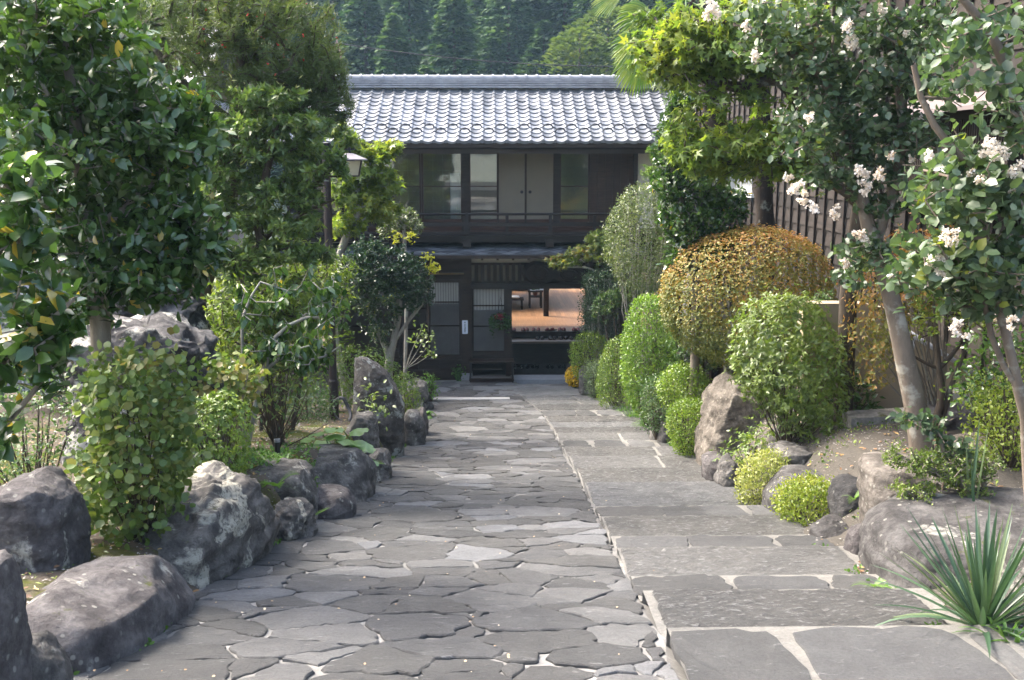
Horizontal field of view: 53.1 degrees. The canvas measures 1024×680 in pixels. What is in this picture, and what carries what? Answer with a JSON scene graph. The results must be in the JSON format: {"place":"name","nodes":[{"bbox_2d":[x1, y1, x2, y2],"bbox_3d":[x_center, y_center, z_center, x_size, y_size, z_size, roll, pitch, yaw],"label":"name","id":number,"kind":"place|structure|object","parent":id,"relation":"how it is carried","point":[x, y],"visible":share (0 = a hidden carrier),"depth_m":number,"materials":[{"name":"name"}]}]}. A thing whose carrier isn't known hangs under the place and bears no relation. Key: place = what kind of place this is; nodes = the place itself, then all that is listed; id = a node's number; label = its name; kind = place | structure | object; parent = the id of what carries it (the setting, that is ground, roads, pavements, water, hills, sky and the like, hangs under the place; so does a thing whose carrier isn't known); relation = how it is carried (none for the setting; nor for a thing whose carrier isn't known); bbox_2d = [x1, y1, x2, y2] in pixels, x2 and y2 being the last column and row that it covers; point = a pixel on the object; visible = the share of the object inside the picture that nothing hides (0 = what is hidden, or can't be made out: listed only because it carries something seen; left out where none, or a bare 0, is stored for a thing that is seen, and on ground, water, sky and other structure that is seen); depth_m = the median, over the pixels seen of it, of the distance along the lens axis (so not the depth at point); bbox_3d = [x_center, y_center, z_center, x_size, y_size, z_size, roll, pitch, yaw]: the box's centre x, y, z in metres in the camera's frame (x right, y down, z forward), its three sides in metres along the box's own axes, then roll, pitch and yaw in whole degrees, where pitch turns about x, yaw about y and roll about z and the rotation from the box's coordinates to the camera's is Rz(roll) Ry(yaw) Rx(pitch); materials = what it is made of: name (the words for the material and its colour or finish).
{"place":"outdoors","nodes":[
{"label":"outdoors","id":0,"kind":"place"},
{"bbox_2d":[14,1,691,271],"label":"wooded hillside","id":1,"kind":"structure","parent":0,"point":[283,208],"depth_m":62.28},
{"bbox_2d":[331,0,387,74],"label":"conifer tree","id":2,"kind":"object","parent":1,"relation":"on","point":[355,7],"visible":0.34,"depth_m":67.88,"materials":[{"name":"green plant"}]},
{"bbox_2d":[373,13,423,74],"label":"conifer tree","id":3,"kind":"object","parent":1,"relation":"on","point":[395,36],"visible":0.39,"depth_m":61.88,"materials":[{"name":"green plant"}]},
{"bbox_2d":[374,0,443,74],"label":"conifer tree","id":4,"kind":"object","parent":1,"relation":"on","point":[420,24],"visible":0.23,"depth_m":67.05,"materials":[{"name":"green plant"}]},
{"bbox_2d":[416,0,486,74],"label":"conifer tree","id":5,"kind":"object","parent":1,"relation":"on","point":[454,14],"visible":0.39,"depth_m":63.16,"materials":[{"name":"green plant"}]},
{"bbox_2d":[476,37,512,74],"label":"conifer tree","id":6,"kind":"object","parent":1,"relation":"on","point":[494,47],"visible":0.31,"depth_m":68.53,"materials":[{"name":"green plant"}]},
{"bbox_2d":[467,0,542,74],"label":"conifer tree","id":7,"kind":"object","parent":1,"relation":"on","point":[498,9],"visible":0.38,"depth_m":69.88,"materials":[{"name":"green plant"}]},
{"bbox_2d":[517,20,569,74],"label":"conifer tree","id":8,"kind":"object","parent":1,"relation":"on","point":[542,36],"visible":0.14,"depth_m":68.18,"materials":[{"name":"green plant"}]},
{"bbox_2d":[520,0,603,69],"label":"conifer tree","id":9,"kind":"object","parent":1,"relation":"on","point":[558,9],"visible":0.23,"depth_m":74.85,"materials":[{"name":"green plant"}]},
{"bbox_2d":[526,25,618,74],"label":"broadleaf tree","id":10,"kind":"object","parent":1,"relation":"on","point":[558,44],"visible":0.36,"depth_m":63.93,"materials":[{"name":"green plant"}]},
{"bbox_2d":[553,0,617,74],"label":"conifer tree","id":11,"kind":"object","parent":1,"relation":"on","point":[580,5],"visible":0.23,"depth_m":72.29,"materials":[{"name":"green plant"}]},
{"bbox_2d":[556,6,624,74],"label":"broadleaf tree","id":12,"kind":"object","parent":1,"relation":"on","point":[589,15],"visible":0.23,"depth_m":66.37,"materials":[{"name":"green plant"}]},
{"bbox_2d":[73,380,686,679],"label":"flagstone path","id":13,"kind":"structure","parent":0,"point":[512,577],"depth_m":6.43,"materials":[{"name":"stone"}]},
{"bbox_2d":[469,358,513,382],"bbox_3d":[-0.467,0.702,23.497,1.025,0.513,0.398,0,10,-1],"label":"shoe rack","id":14,"kind":"object","parent":13,"relation":"on","point":[491,378],"visible":1,"depth_m":23.34,"materials":[{"name":"black paint"}]},
{"bbox_2d":[473,386,587,395],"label":"landing slab","id":15,"kind":"structure","parent":13,"relation":"on","point":[545,390],"depth_m":22.38,"materials":[{"name":"stone"}]},
{"bbox_2d":[653,358,712,452],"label":"round topiary","id":16,"kind":"object","parent":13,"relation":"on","point":[669,399],"visible":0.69,"depth_m":14.16,"materials":[{"name":"green plant"}]},
{"bbox_2d":[0,274,1023,628],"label":"garden ground","id":17,"kind":"structure","parent":0,"point":[880,442],"depth_m":9.53,"materials":[{"name":"beige soil"}]},
{"bbox_2d":[0,549,32,679],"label":"rock","id":18,"kind":"object","parent":17,"relation":"on","point":[16,639],"visible":0.98,"depth_m":4.13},
{"bbox_2d":[0,367,85,485],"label":"shrub","id":19,"kind":"object","parent":17,"relation":"on","point":[38,449],"visible":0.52,"depth_m":6.76,"materials":[{"name":"green plant"}]},
{"bbox_2d":[0,150,88,461],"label":"camellia tree","id":20,"kind":"object","parent":17,"relation":"on","point":[40,338],"visible":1,"depth_m":3.67,"materials":[{"name":"green plant"}]},
{"bbox_2d":[0,466,91,573],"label":"boulder","id":21,"kind":"object","parent":17,"relation":"on","point":[45,521],"visible":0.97,"depth_m":5.72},
{"bbox_2d":[31,630,73,679],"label":"rock","id":22,"kind":"object","parent":17,"relation":"on","point":[50,659],"visible":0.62,"depth_m":4.42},
{"bbox_2d":[0,171,217,408],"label":"dark hedge","id":23,"kind":"object","parent":17,"relation":"on","point":[66,373],"visible":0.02,"depth_m":13.18,"materials":[{"name":"green plant"}]},
{"bbox_2d":[26,555,195,673],"bbox_3d":[-2.217,1.546,5.479,0.749,0.749,1.497,0,10,-1],"label":"boulder","id":24,"kind":"object","parent":17,"relation":"on","point":[101,612],"visible":0.71,"depth_m":5.19,"materials":[{"name":"stone"}]},
{"bbox_2d":[0,0,222,395],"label":"evergreen tree","id":25,"kind":"object","parent":17,"relation":"on","point":[148,52],"visible":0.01,"depth_m":15.61,"materials":[{"name":"green plant"}]},
{"bbox_2d":[0,0,239,501],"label":"camellia tree","id":26,"kind":"object","parent":17,"relation":"on","point":[152,143],"visible":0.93,"depth_m":6.54,"materials":[{"name":"green plant"}]},
{"bbox_2d":[63,324,212,549],"bbox_3d":[-2.417,0.670,6.528,0.968,1.533,1.032,0,10,-1],"label":"round leaf shrub","id":27,"kind":"object","parent":17,"relation":"on","point":[136,514],"visible":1,"depth_m":6.34,"materials":[{"name":"green plant"}]},
{"bbox_2d":[59,312,227,474],"bbox_3d":[-3.251,0.528,8.970,1.398,1.478,1.241,0,10,-1],"label":"crag rock","id":28,"kind":"object","parent":17,"relation":"on","point":[197,343],"visible":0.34,"depth_m":8.59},
{"bbox_2d":[109,287,210,329],"bbox_3d":[-3.516,-0.265,10.022,1.127,0.779,1.102,0,10,-1],"label":"crag rock","id":29,"kind":"object","parent":17,"relation":"on","point":[193,314],"visible":0.11,"depth_m":9.89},
{"bbox_2d":[133,460,280,588],"bbox_3d":[-2.187,1.471,7.178,0.781,1.031,1.831,2,10,10],"label":"boulder","id":30,"kind":"object","parent":17,"relation":"on","point":[230,526],"visible":0.47,"depth_m":6.87,"materials":[{"name":"stone"}]},
{"bbox_2d":[171,389,255,481],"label":"azalea bush","id":31,"kind":"object","parent":17,"relation":"on","point":[223,454],"visible":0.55,"depth_m":7.98,"materials":[{"name":"green plant"}]},
{"bbox_2d":[187,349,276,463],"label":"round leaf shrub","id":32,"kind":"object","parent":17,"relation":"on","point":[239,370],"visible":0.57,"depth_m":8.68,"materials":[{"name":"green plant"}]},
{"bbox_2d":[121,0,359,323],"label":"yew tree","id":33,"kind":"object","parent":17,"relation":"on","point":[237,24],"visible":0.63,"depth_m":10.72,"materials":[{"name":"green plant"}]},
{"bbox_2d":[200,244,300,431],"bbox_3d":[-2.852,0.050,11.012,1.308,2.153,1.521,-5,11,-26],"label":"shrub","id":34,"kind":"object","parent":17,"relation":"on","point":[220,336],"visible":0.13,"depth_m":10.85,"materials":[{"name":"green plant"}]},
{"bbox_2d":[197,440,320,486],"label":"ground cover","id":35,"kind":"object","parent":17,"relation":"on","point":[261,450],"visible":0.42,"depth_m":9.57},
{"bbox_2d":[193,74,352,442],"bbox_3d":[-2.492,-0.749,10.594,1.759,3.866,1.261,0,10,-1],"label":"andromeda shrub","id":36,"kind":"object","parent":17,"relation":"on","point":[263,192],"visible":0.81,"depth_m":10.30,"materials":[{"name":"green plant"}]},
{"bbox_2d":[222,295,337,447],"bbox_3d":[-2.306,0.341,10.172,1.146,1.621,1.429,-2,11,-13],"label":"shrub","id":37,"kind":"object","parent":17,"relation":"on","point":[267,419],"visible":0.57,"depth_m":10.13,"materials":[{"name":"green plant"}]},
{"bbox_2d":[205,242,362,430],"bbox_3d":[-2.653,0.131,11.271,1.853,2.282,3.123,0,10,-1],"label":"weeping shrub","id":38,"kind":"object","parent":17,"relation":"on","point":[222,310],"visible":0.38,"depth_m":10.21,"materials":[{"name":"green plant"}]},
{"bbox_2d":[249,458,318,519],"bbox_3d":[-2.080,1.514,9.125,0.738,0.867,0.777,0,10,-1],"label":"boulder","id":39,"kind":"object","parent":17,"relation":"on","point":[303,483],"visible":0.34,"depth_m":8.92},
{"bbox_2d":[211,231,368,412],"bbox_3d":[-3.695,-0.196,15.631,3.008,3.374,2.344,0,10,-1],"label":"dark hedge","id":40,"kind":"object","parent":17,"relation":"on","point":[325,366],"visible":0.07,"depth_m":15.74,"materials":[{"name":"green plant"}]},
{"bbox_2d":[231,263,350,449],"bbox_3d":[-2.079,0.217,9.740,1.140,1.884,0.664,0,10,-1],"label":"twisted shrub","id":41,"kind":"object","parent":17,"relation":"on","point":[309,360],"visible":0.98,"depth_m":9.65,"materials":[{"name":"green plant"}]},
{"bbox_2d":[275,497,317,540],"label":"rock","id":42,"kind":"object","parent":17,"relation":"on","point":[296,517],"visible":0.56,"depth_m":8.19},
{"bbox_2d":[283,382,346,421],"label":"shrub","id":43,"kind":"object","parent":17,"relation":"on","point":[320,411],"visible":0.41,"depth_m":13.90,"materials":[{"name":"green plant"}]},
{"bbox_2d":[317,484,356,519],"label":"rock","id":44,"kind":"object","parent":17,"relation":"on","point":[338,501],"visible":0.54,"depth_m":9.16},
{"bbox_2d":[300,427,378,465],"bbox_3d":[-1.890,1.144,10.725,0.968,0.410,0.472,0,10,-1],"label":"butterbur","id":45,"kind":"object","parent":17,"relation":"on","point":[364,447],"visible":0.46,"depth_m":10.72,"materials":[{"name":"green plant"}]},
{"bbox_2d":[321,142,366,419],"bbox_3d":[-2.288,-0.731,14.224,0.568,3.972,0.400,-4,11,-21],"label":"lamp post","id":46,"kind":"object","parent":17,"relation":"on","point":[355,162],"visible":0.57,"depth_m":14.06,"materials":[{"name":"metal"}]},
{"bbox_2d":[313,444,376,502],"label":"boulder","id":47,"kind":"object","parent":17,"relation":"on","point":[352,470],"visible":0.35,"depth_m":10.24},
{"bbox_2d":[345,410,380,454],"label":"rock","id":48,"kind":"object","parent":17,"relation":"on","point":[367,419],"visible":0.45,"depth_m":12.39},
{"bbox_2d":[320,121,406,409],"bbox_3d":[-2.415,-1.235,17.021,1.438,4.952,1.033,0,10,-1],"label":"maple tree","id":49,"kind":"object","parent":17,"relation":"on","point":[374,180],"visible":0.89,"depth_m":16.61,"materials":[{"name":"green plant"}]},
{"bbox_2d":[336,341,404,398],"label":"azalea bush","id":50,"kind":"object","parent":17,"relation":"on","point":[351,380],"visible":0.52,"depth_m":15.41,"materials":[{"name":"green plant"}]},
{"bbox_2d":[353,356,404,457],"bbox_3d":[-1.876,0.973,14.375,0.735,1.504,0.463,0,10,-1],"label":"standing stone","id":51,"kind":"object","parent":17,"relation":"on","point":[376,375],"visible":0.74,"depth_m":14.19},
{"bbox_2d":[341,229,440,377],"bbox_3d":[-1.947,-0.271,16.394,1.450,3.076,1.384,-7,12,-34],"label":"holly tree","id":52,"kind":"object","parent":17,"relation":"on","point":[397,277],"visible":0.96,"depth_m":16.12,"materials":[{"name":"green plant"}]},
{"bbox_2d":[376,205,425,398],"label":"pale shrub","id":53,"kind":"object","parent":17,"relation":"on","point":[401,225],"visible":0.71,"depth_m":18.40,"materials":[{"name":"green plant"}]},
{"bbox_2d":[404,409,425,445],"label":"rock","id":54,"kind":"object","parent":17,"relation":"on","point":[415,428],"visible":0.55,"depth_m":15.64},
{"bbox_2d":[266,74,689,383],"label":"inn house","id":55,"kind":"structure","parent":17,"relation":"on","point":[512,182],"depth_m":23.58,"materials":[{"name":"grey wood"}]},
{"bbox_2d":[336,280,394,358],"bbox_3d":[-3.458,-0.471,23.736,1.446,1.849,0.056,0,10,-1],"label":"lattice window","id":56,"kind":"structure","parent":55,"relation":"in","point":[360,336],"depth_m":23.78,"materials":[{"name":"brown wood"}]},
{"bbox_2d":[400,288,428,358],"bbox_3d":[-2.278,-0.376,23.778,0.654,1.647,0.056,0,10,-1],"label":"lattice window","id":57,"kind":"structure","parent":55,"relation":"in","point":[422,319],"depth_m":23.82,"materials":[{"name":"brown wood"}]},
{"bbox_2d":[428,280,461,358],"bbox_3d":[-1.558,-0.478,23.775,0.766,1.849,0.056,0,10,-1],"label":"lattice window","id":58,"kind":"structure","parent":55,"relation":"in","point":[444,320],"depth_m":23.78,"materials":[{"name":"grey wood"}]},
{"bbox_2d":[472,289,505,354],"bbox_3d":[-0.540,-0.448,23.802,0.807,1.615,0.056,0,10,-1],"label":"lattice door","id":59,"kind":"structure","parent":55,"relation":"in","point":[485,302],"depth_m":23.82,"materials":[{"name":"grey wood"}]},
{"bbox_2d":[499,154,524,218],"bbox_3d":[-0.005,-3.476,23.364,0.617,1.597,0.052,0,10,-1],"label":"fusuma door","id":60,"kind":"structure","parent":55,"relation":"in","point":[511,166],"depth_m":23.34,"materials":[{"name":"beige paper"}]},
{"bbox_2d":[527,154,552,218],"bbox_3d":[0.637,-3.479,23.377,0.628,1.597,0.052,0,10,-1],"label":"fusuma door","id":61,"kind":"structure","parent":55,"relation":"in","point":[539,166],"depth_m":23.36,"materials":[{"name":"beige paper"}]},
{"bbox_2d":[589,154,632,221],"bbox_3d":[2.302,-3.454,23.408,1.046,1.657,0.050,0,10,-1],"label":"board door","id":62,"kind":"structure","parent":55,"relation":"in","point":[610,174],"depth_m":23.35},
{"bbox_2d":[544,228,627,389],"bbox_3d":[1.575,-0.596,22.083,1.885,3.630,0.867,0,10,-1],"label":"maple tree","id":63,"kind":"object","parent":17,"relation":"on","point":[566,260],"visible":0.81,"depth_m":21.77,"materials":[{"name":"green plant"}]},
{"bbox_2d":[567,330,610,394],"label":"round topiary","id":64,"kind":"object","parent":17,"relation":"on","point":[576,351],"visible":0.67,"depth_m":21.66,"materials":[{"name":"green plant"}]},
{"bbox_2d":[575,264,625,387],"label":"cloud holly","id":65,"kind":"object","parent":17,"relation":"on","point":[587,280],"visible":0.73,"depth_m":21.69,"materials":[{"name":"green plant"}]},
{"bbox_2d":[595,336,634,408],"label":"round topiary","id":66,"kind":"object","parent":17,"relation":"on","point":[614,400],"visible":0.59,"depth_m":20.00,"materials":[{"name":"green plant"}]},
{"bbox_2d":[590,274,660,392],"bbox_3d":[2.385,-0.074,21.327,1.554,2.711,0.832,2,10,11],"label":"nandina","id":67,"kind":"object","parent":17,"relation":"on","point":[610,307],"visible":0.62,"depth_m":21.20,"materials":[{"name":"green plant"}]},
{"bbox_2d":[600,178,678,397],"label":"olive dome","id":68,"kind":"structure","parent":17,"relation":"on","point":[639,283],"depth_m":20.01,"materials":[{"name":"green plant"}]},
{"bbox_2d":[617,291,680,426],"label":"cone topiary","id":69,"kind":"object","parent":17,"relation":"on","point":[625,364],"visible":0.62,"depth_m":17.14,"materials":[{"name":"green plant"}]},
{"bbox_2d":[591,0,728,422],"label":"fan palm","id":70,"kind":"object","parent":17,"relation":"on","point":[621,55],"visible":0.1,"depth_m":14.28,"materials":[{"name":"green plant"}]},
{"bbox_2d":[646,85,752,447],"bbox_3d":[2.522,-0.862,13.922,1.459,5.271,1.099,0,10,-1],"label":"camellia tree","id":71,"kind":"object","parent":17,"relation":"on","point":[713,213],"visible":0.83,"depth_m":13.59,"materials":[{"name":"green plant"}]},
{"bbox_2d":[665,329,736,409],"bbox_3d":[2.681,0.773,14.647,1.060,1.936,0.876,0,10,-1],"label":"nandina","id":72,"kind":"object","parent":17,"relation":"on","point":[681,351],"visible":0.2,"depth_m":14.51,"materials":[{"name":"green plant"}]},
{"bbox_2d":[713,453,742,487],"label":"rock","id":73,"kind":"object","parent":17,"relation":"on","point":[725,471],"visible":0.51,"depth_m":10.72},
{"bbox_2d":[694,372,770,465],"bbox_3d":[2.880,1.153,13.095,1.047,1.454,0.990,0,10,-1],"label":"boulder","id":74,"kind":"object","parent":17,"relation":"on","point":[724,407],"visible":0.45,"depth_m":12.73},
{"bbox_2d":[709,415,779,484],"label":"shrub","id":75,"kind":"object","parent":17,"relation":"on","point":[748,436],"visible":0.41,"depth_m":11.05,"materials":[{"name":"green plant"}]},
{"bbox_2d":[654,223,839,375],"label":"azalea dome","id":76,"kind":"structure","parent":17,"relation":"on","point":[718,315],"depth_m":13.16,"materials":[{"name":"orange plant"}]},
{"bbox_2d":[618,0,895,424],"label":"maple tree","id":77,"kind":"object","parent":17,"relation":"on","point":[682,41],"visible":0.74,"depth_m":9.90,"materials":[{"name":"green plant"}]},
{"bbox_2d":[729,445,790,504],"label":"variegated shrub","id":78,"kind":"object","parent":17,"relation":"on","point":[746,483],"visible":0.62,"depth_m":9.88,"materials":[{"name":"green plant"}]},
{"bbox_2d":[751,71,775,387],"bbox_3d":[3.562,-2.567,15.166,2.714,7.526,2.711,0,10,-1],"label":"tree","id":79,"kind":"object","parent":17,"relation":"on","point":[763,197],"visible":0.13,"depth_m":15.17,"materials":[{"name":"brown plant"}]},
{"bbox_2d":[522,395,1023,679],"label":"stone path","id":80,"kind":"structure","parent":17,"relation":"on","point":[729,587],"depth_m":6.42,"materials":[{"name":"stone"}]},
{"bbox_2d":[635,372,680,439],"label":"grey shrub","id":81,"kind":"object","parent":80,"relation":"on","point":[652,422],"visible":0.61,"depth_m":15.83,"materials":[{"name":"green plant"}]},
{"bbox_2d":[660,395,703,456],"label":"round topiary","id":82,"kind":"object","parent":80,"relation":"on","point":[685,449],"visible":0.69,"depth_m":13.59,"materials":[{"name":"green plant"}]},
{"bbox_2d":[764,440,812,478],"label":"rock","id":83,"kind":"object","parent":17,"relation":"on","point":[796,454],"visible":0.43,"depth_m":10.07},
{"bbox_2d":[723,282,858,444],"bbox_3d":[2.903,0.311,10.652,1.382,1.896,1.397,6,12,31],"label":"azalea bush","id":84,"kind":"object","parent":17,"relation":"on","point":[810,408],"visible":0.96,"depth_m":10.32,"materials":[{"name":"green plant"}]},
{"bbox_2d":[762,464,823,513],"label":"boulder","id":85,"kind":"object","parent":17,"relation":"on","point":[786,471],"visible":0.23,"depth_m":9.42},
{"bbox_2d":[764,460,833,525],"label":"golden shrub","id":86,"kind":"object","parent":17,"relation":"on","point":[795,513],"visible":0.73,"depth_m":8.72,"materials":[{"name":"green plant"}]},
{"bbox_2d":[809,514,848,537],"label":"rock","id":87,"kind":"object","parent":17,"relation":"on","point":[829,525],"visible":0.48,"depth_m":8.01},
{"bbox_2d":[826,473,859,517],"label":"boulder","id":88,"kind":"object","parent":17,"relation":"on","point":[839,504],"visible":0.38,"depth_m":8.34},
{"bbox_2d":[688,0,1023,418],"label":"plank house","id":89,"kind":"structure","parent":17,"relation":"on","point":[823,228],"depth_m":14.80,"materials":[{"name":"brown wood"}]},
{"bbox_2d":[868,109,1023,195],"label":"bay window","id":90,"kind":"structure","parent":89,"relation":"in","point":[961,117],"depth_m":10.19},
{"bbox_2d":[826,365,885,410],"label":"shrub","id":91,"kind":"object","parent":17,"relation":"on","point":[870,404],"visible":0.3,"depth_m":10.85,"materials":[{"name":"green plant"}]},
{"bbox_2d":[701,0,1011,456],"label":"crape myrtle","id":92,"kind":"object","parent":17,"relation":"on","point":[899,133],"visible":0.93,"depth_m":7.94,"materials":[{"name":"green plant"}]},
{"bbox_2d":[841,408,904,427],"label":"granite kerb","id":93,"kind":"structure","parent":17,"relation":"on","point":[865,417],"depth_m":10.35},
{"bbox_2d":[797,301,971,421],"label":"plaster wall","id":94,"kind":"structure","parent":17,"relation":"on","point":[893,399],"depth_m":11.21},
{"bbox_2d":[836,212,965,407],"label":"azalea dome","id":95,"kind":"structure","parent":17,"relation":"on","point":[883,342],"depth_m":9.92,"materials":[{"name":"orange plant"}]},
{"bbox_2d":[856,451,951,522],"bbox_3d":[2.995,1.266,7.716,0.752,0.763,0.742,0,10,-1],"label":"boulder","id":96,"kind":"object","parent":17,"relation":"on","point":[876,476],"visible":0.3,"depth_m":7.52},
{"bbox_2d":[886,406,973,489],"bbox_3d":[2.970,0.892,7.236,0.598,0.890,0.362,0,10,-1],"label":"sapling","id":97,"kind":"object","parent":17,"relation":"on","point":[932,431],"visible":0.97,"depth_m":7.17,"materials":[{"name":"green plant"}]},
{"bbox_2d":[855,502,1023,657],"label":"yucca","id":98,"kind":"object","parent":17,"relation":"on","point":[980,598],"visible":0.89,"depth_m":5.31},
{"bbox_2d":[858,486,1023,589],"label":"boulder","id":99,"kind":"object","parent":17,"relation":"on","point":[883,531],"visible":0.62,"depth_m":6.63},
{"bbox_2d":[880,436,1006,504],"bbox_3d":[3.046,0.970,7.145,0.933,0.594,0.571,0,10,-1],"label":"cotoneaster","id":100,"kind":"object","parent":17,"relation":"on","point":[956,477],"visible":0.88,"depth_m":7.09,"materials":[{"name":"green plant"}]},
{"bbox_2d":[874,0,1023,495],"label":"crape myrtle","id":101,"kind":"object","parent":17,"relation":"on","point":[983,273],"visible":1,"depth_m":5.37,"materials":[{"name":"green plant"}]},
{"bbox_2d":[908,286,995,432],"bbox_3d":[4.001,0.223,9.443,0.934,1.501,0.704,0,10,-1],"label":"forked tree","id":102,"kind":"object","parent":17,"relation":"on","point":[941,408],"visible":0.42,"depth_m":9.45,"materials":[{"name":"brown plant"}]},
{"bbox_2d":[927,401,981,430],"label":"boulder","id":103,"kind":"object","parent":17,"relation":"on","point":[955,423],"visible":0.23,"depth_m":9.74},
{"bbox_2d":[933,353,1023,470],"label":"shrub","id":104,"kind":"object","parent":17,"relation":"on","point":[1010,454],"visible":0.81,"depth_m":7.92,"materials":[{"name":"green plant"}]},
{"bbox_2d":[941,318,1023,447],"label":"shrub","id":105,"kind":"object","parent":17,"relation":"on","point":[980,350],"visible":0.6,"depth_m":8.49,"materials":[{"name":"green plant"}]},
{"bbox_2d":[994,538,1023,605],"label":"boulder","id":106,"kind":"object","parent":17,"relation":"on","point":[1011,545],"visible":0.12,"depth_m":5.72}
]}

